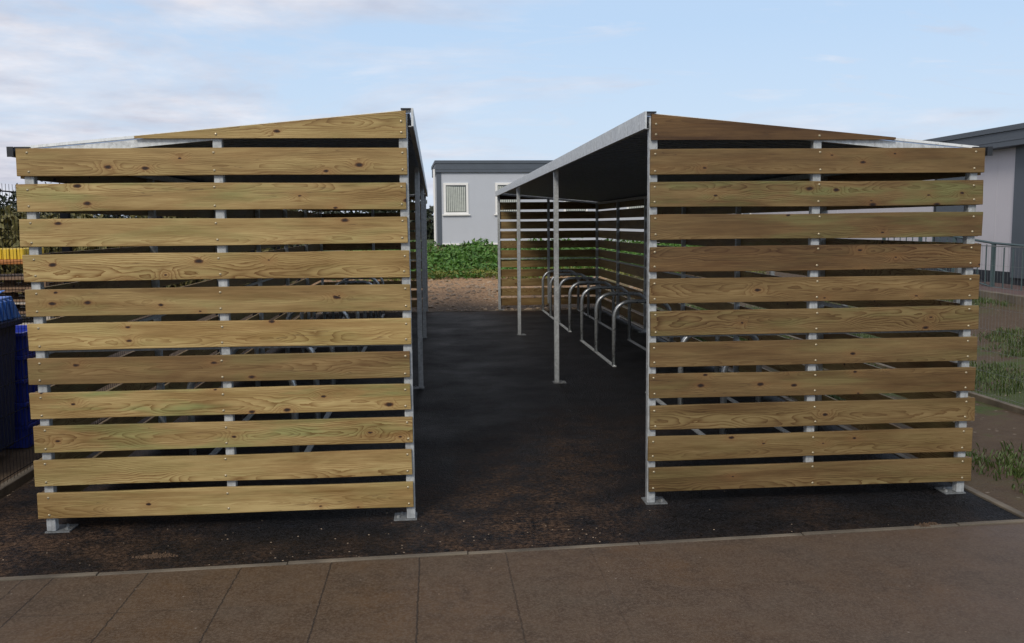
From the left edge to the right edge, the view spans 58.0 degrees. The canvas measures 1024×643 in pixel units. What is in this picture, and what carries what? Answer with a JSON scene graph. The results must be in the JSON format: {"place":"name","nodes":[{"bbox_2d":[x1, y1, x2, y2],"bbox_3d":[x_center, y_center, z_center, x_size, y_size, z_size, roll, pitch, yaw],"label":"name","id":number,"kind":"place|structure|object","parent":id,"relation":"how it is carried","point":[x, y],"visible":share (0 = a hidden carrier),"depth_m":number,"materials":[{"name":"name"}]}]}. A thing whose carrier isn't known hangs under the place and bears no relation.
{"place":"outdoors","nodes":[
{"label":"outdoors","id":0,"kind":"place"},
{"bbox_2d":[0,523,1023,642],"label":"paving","id":1,"kind":"structure","parent":0,"point":[942,585],"depth_m":4.23,"materials":[{"name":"concrete"}]},
{"bbox_2d":[0,239,1023,512],"bbox_3d":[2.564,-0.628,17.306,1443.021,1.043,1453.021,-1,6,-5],"label":"ground","id":2,"kind":"structure","parent":0,"point":[994,427],"depth_m":9.29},
{"bbox_2d":[0,290,22,451],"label":"bin","id":3,"kind":"object","parent":2,"relation":"on","point":[7,367],"visible":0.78,"depth_m":6.83,"materials":[{"name":"blue plastic"}]},
{"bbox_2d":[8,419,39,447],"bbox_3d":[-4.006,0.870,7.490,0.432,0.178,0.632,-1,6,-5],"label":"plastic crate","id":4,"kind":"object","parent":2,"relation":"on","point":[25,432],"visible":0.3,"depth_m":7.21,"materials":[{"name":"blue plastic"}]},
{"bbox_2d":[15,401,36,425],"bbox_3d":[-4.009,0.692,7.447,0.432,0.178,0.632,-1,6,-7],"label":"plastic crate","id":5,"kind":"object","parent":4,"relation":"on","point":[24,416],"visible":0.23,"depth_m":7.17,"materials":[{"name":"blue plastic"}]},
{"bbox_2d":[15,378,37,402],"bbox_3d":[-3.998,0.510,7.436,0.432,0.178,0.632,-1,6,-3],"label":"plastic crate","id":6,"kind":"object","parent":5,"relation":"on","point":[23,385],"visible":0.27,"depth_m":7.16,"materials":[{"name":"blue plastic"}]},
{"bbox_2d":[15,352,35,378],"bbox_3d":[-4.010,0.329,7.415,0.432,0.178,0.632,-1,6,-6],"label":"plastic crate","id":7,"kind":"object","parent":6,"relation":"on","point":[22,369],"visible":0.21,"depth_m":7.14,"materials":[{"name":"blue plastic"}]},
{"bbox_2d":[15,325,34,355],"bbox_3d":[-4.007,0.148,7.394,0.432,0.178,0.632,-1,6,-6],"label":"plastic crate","id":8,"kind":"object","parent":7,"relation":"on","point":[22,336],"visible":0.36,"depth_m":7.15,"materials":[{"name":"blue plastic"}]},
{"bbox_2d":[0,189,107,217],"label":"broadleaf tree","id":9,"kind":"object","parent":2,"relation":"on","point":[12,197],"visible":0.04,"depth_m":49.02,"materials":[{"name":"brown plant"}]},
{"bbox_2d":[93,214,139,218],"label":"broadleaf tree","id":10,"kind":"object","parent":2,"relation":"on","point":[113,216],"visible":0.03,"depth_m":59.50,"materials":[{"name":"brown plant"}]},
{"bbox_2d":[0,204,301,293],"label":"hedge","id":11,"kind":"object","parent":2,"relation":"on","point":[14,231],"visible":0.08,"depth_m":20.86,"materials":[{"name":"green plant"}]},
{"bbox_2d":[0,183,303,497],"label":"fence","id":12,"kind":"object","parent":2,"relation":"on","point":[15,481],"visible":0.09,"depth_m":6.26,"materials":[{"name":"metal"}]},
{"bbox_2d":[295,210,396,245],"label":"broadleaf tree","id":13,"kind":"object","parent":2,"relation":"on","point":[340,212],"visible":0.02,"depth_m":48.46,"materials":[{"name":"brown plant"}]},
{"bbox_2d":[369,200,433,238],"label":"broadleaf tree","id":14,"kind":"object","parent":2,"relation":"on","point":[429,219],"visible":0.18,"depth_m":44.95,"materials":[{"name":"green plant"}]},
{"bbox_2d":[316,309,593,313],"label":"edging kerb","id":15,"kind":"structure","parent":2,"relation":"on","point":[458,311],"depth_m":18.12,"materials":[{"name":"concrete"}]},
{"bbox_2d":[0,309,1021,576],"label":"asphalt pad","id":16,"kind":"object","parent":2,"relation":"on","point":[514,447],"visible":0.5,"depth_m":5.95,"materials":[{"name":"black asphalt"}]},
{"bbox_2d":[6,108,428,532],"bbox_3d":[-2.164,-0.671,11.602,2.166,2.346,13.065,-1,6,-5],"label":"bike shelter","id":17,"kind":"object","parent":16,"relation":"on","point":[239,187],"visible":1,"depth_m":5.16,"materials":[{"name":"wood"},{"name":"galvanised steel"},{"name":"steel"}]},
{"bbox_2d":[187,347,335,454],"bbox_3d":[-1.954,0.532,7.559,0.748,0.800,2.500,-1,6,-5],"label":"cycle rack","id":18,"kind":"object","parent":16,"relation":"on","point":[215,451],"visible":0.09,"depth_m":7.09,"materials":[{"name":"metal"}]},
{"bbox_2d":[285,311,366,352],"bbox_3d":[-2.308,0.095,11.721,0.748,0.800,2.500,-1,6,-5],"label":"cycle rack","id":19,"kind":"object","parent":16,"relation":"on","point":[291,314],"visible":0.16,"depth_m":11.67,"materials":[{"name":"metal"}]},
{"bbox_2d":[323,278,384,318],"bbox_3d":[-2.661,-0.341,15.883,0.748,0.800,3.700,-1,6,-5],"label":"cycle rack","id":20,"kind":"object","parent":16,"relation":"on","point":[345,281],"visible":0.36,"depth_m":15.31,"materials":[{"name":"metal"}]},
{"bbox_2d":[132,522,937,558],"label":"soil clods","id":21,"kind":"object","parent":16,"relation":"on","point":[160,555],"visible":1,"depth_m":4.82,"materials":[{"name":"brown soil"}]},
{"bbox_2d":[542,270,614,331],"bbox_3d":[1.108,-0.430,16.396,0.748,0.800,3.700,-1,6,-5],"label":"cycle rack","id":22,"kind":"object","parent":16,"relation":"on","point":[578,282],"visible":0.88,"depth_m":15.80,"materials":[{"name":"metal"}]},
{"bbox_2d":[580,286,672,366],"bbox_3d":[1.462,0.006,12.234,0.748,0.800,2.500,-1,6,-5],"label":"cycle rack","id":23,"kind":"object","parent":16,"relation":"on","point":[629,301],"visible":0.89,"depth_m":12.19,"materials":[{"name":"metal"}]},
{"bbox_2d":[645,335,818,434],"bbox_3d":[1.816,0.443,8.072,0.748,0.800,2.500,-1,6,-5],"label":"cycle rack","id":24,"kind":"object","parent":16,"relation":"on","point":[722,399],"visible":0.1,"depth_m":8.01,"materials":[{"name":"metal"}]},
{"bbox_2d":[495,111,992,504],"bbox_3d":[1.286,-0.748,12.028,2.120,2.346,13.065,-1,6,-5],"label":"bike shelter","id":25,"kind":"object","parent":16,"relation":"on","point":[702,184],"visible":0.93,"depth_m":5.60,"materials":[{"name":"wood"},{"name":"galvanised steel"},{"name":"steel"}]},
{"bbox_2d":[0,519,1023,580],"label":"front edging kerb","id":26,"kind":"structure","parent":2,"relation":"on","point":[978,523],"depth_m":4.82,"materials":[{"name":"concrete"}]},
{"bbox_2d":[431,160,660,246],"bbox_3d":[1.869,-3.794,31.799,9.215,3.240,3.370,-1,6,-7],"label":"portable cabin","id":27,"kind":"object","parent":2,"relation":"on","point":[465,202],"visible":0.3,"depth_m":29.81,"materials":[{"name":"grey paint"},{"name":"white upvc"},{"name":"dark glass"}]},
{"bbox_2d":[442,183,469,215],"bbox_3d":[-1.798,-3.930,29.689,0.900,1.040,0.074,-1,6,-7],"label":"window","id":28,"kind":"structure","parent":27,"relation":"in","point":[456,198],"depth_m":29.71,"materials":[{"name":"white plastic"}]},
{"bbox_2d":[494,183,516,214],"bbox_3d":[-0.140,-3.966,29.885,0.900,1.040,0.074,-1,6,-7],"label":"window","id":29,"kind":"structure","parent":27,"relation":"in","point":[498,186],"depth_m":29.86,"materials":[{"name":"white plastic"}]},
{"bbox_2d":[564,199,587,210],"bbox_3d":[2.084,-4.031,30.167,0.800,1.010,0.034,-1,6,-7],"label":"window","id":30,"kind":"structure","parent":27,"relation":"in","point":[571,199],"depth_m":30.20,"materials":[{"name":"white plastic"}]},
{"bbox_2d":[627,206,643,208],"bbox_3d":[4.169,-4.076,30.413,0.800,1.010,0.034,-1,6,-7],"label":"window","id":31,"kind":"structure","parent":27,"relation":"in","point":[634,206],"depth_m":30.44,"materials":[{"name":"white plastic"}]},
{"bbox_2d":[332,238,766,281],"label":"weeds","id":32,"kind":"object","parent":2,"relation":"on","point":[458,261],"visible":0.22,"depth_m":23.93,"materials":[{"name":"green plant"}]},
{"bbox_2d":[594,288,1023,493],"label":"grass","id":33,"kind":"structure","parent":2,"relation":"on","point":[983,377],"depth_m":9.92,"materials":[{"name":"green plant"}]},
{"bbox_2d":[601,307,1023,518],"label":"side edging kerb","id":34,"kind":"structure","parent":2,"relation":"on","point":[1012,510],"depth_m":5.79,"materials":[{"name":"concrete"}]},
{"bbox_2d":[733,245,1023,414],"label":"fence","id":35,"kind":"object","parent":2,"relation":"on","point":[985,399],"visible":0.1,"depth_m":8.56,"materials":[{"name":"metal"}]},
{"bbox_2d":[741,123,1023,285],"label":"portable cabin","id":36,"kind":"object","parent":2,"relation":"on","point":[1001,208],"visible":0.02,"depth_m":17.98,"materials":[{"name":"grey paint"},{"name":"white upvc"}]},
{"bbox_2d":[935,177,964,242],"bbox_3d":[9.339,-2.232,19.692,0.043,2.140,1.080,-1,6,-5],"label":"door","id":37,"kind":"structure","parent":36,"relation":"in","point":[938,208],"depth_m":19.67,"materials":[{"name":"grey metal"}]},
{"bbox_2d":[979,290,1023,305],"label":"path kerb","id":38,"kind":"structure","parent":2,"relation":"on","point":[1001,297],"depth_m":15.42,"materials":[{"name":"concrete"}]},
{"bbox_2d":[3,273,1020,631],"bbox_3d":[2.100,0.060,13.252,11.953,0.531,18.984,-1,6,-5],"label":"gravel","id":39,"kind":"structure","parent":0,"point":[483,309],"depth_m":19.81,"materials":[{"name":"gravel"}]},
{"bbox_2d":[0,0,1023,221],"label":"sky","id":40,"kind":"structure","parent":0,"point":[480,79],"materials":[{"name":"blue"}]},
{"bbox_2d":[979,282,1023,295],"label":"path","id":41,"kind":"structure","parent":0,"point":[1008,290],"depth_m":16.77,"materials":[{"name":"grey concrete"}]},
{"bbox_2d":[882,236,1023,290],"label":"railing","id":42,"kind":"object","parent":41,"relation":"on","point":[993,259],"depth_m":17.09,"materials":[{"name":"galvanised steel"},{"name":"concrete"}]},
{"bbox_3d":[-5.801,0.066,10.851,1.200,0.125,1.030,-1,6,-3],"label":"pallet","id":43,"kind":"object","parent":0,"visible":0},
{"bbox_2d":[18,307,58,324],"bbox_3d":[-5.817,-0.068,10.830,1.200,0.125,1.030,-1,6,-4],"label":"pallet","id":44,"kind":"object","parent":43,"relation":"on","point":[24,316],"visible":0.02,"depth_m":10.45,"materials":[{"name":"brown wood"}]},
{"bbox_2d":[14,302,25,313],"bbox_3d":[-5.814,-0.199,10.787,1.200,0.125,1.030,-1,6,-3],"label":"pallet","id":45,"kind":"object","parent":44,"relation":"on","point":[18,305],"visible":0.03,"depth_m":10.73,"materials":[{"name":"brown wood"}]},
{"bbox_2d":[0,289,27,301],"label":"pallet","id":46,"kind":"object","parent":45,"relation":"on","point":[15,296],"visible":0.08,"depth_m":10.70,"materials":[{"name":"brown wood"}]},
{"bbox_2d":[0,274,63,289],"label":"pallet","id":47,"kind":"object","parent":46,"relation":"on","point":[23,285],"visible":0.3,"depth_m":10.71,"materials":[{"name":"brown wood"}]},
{"bbox_2d":[0,248,43,264],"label":"safety barrier","id":48,"kind":"object","parent":47,"relation":"on","point":[23,251],"visible":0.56,"depth_m":10.47,"materials":[{"name":"yellow plastic"}]}
]}

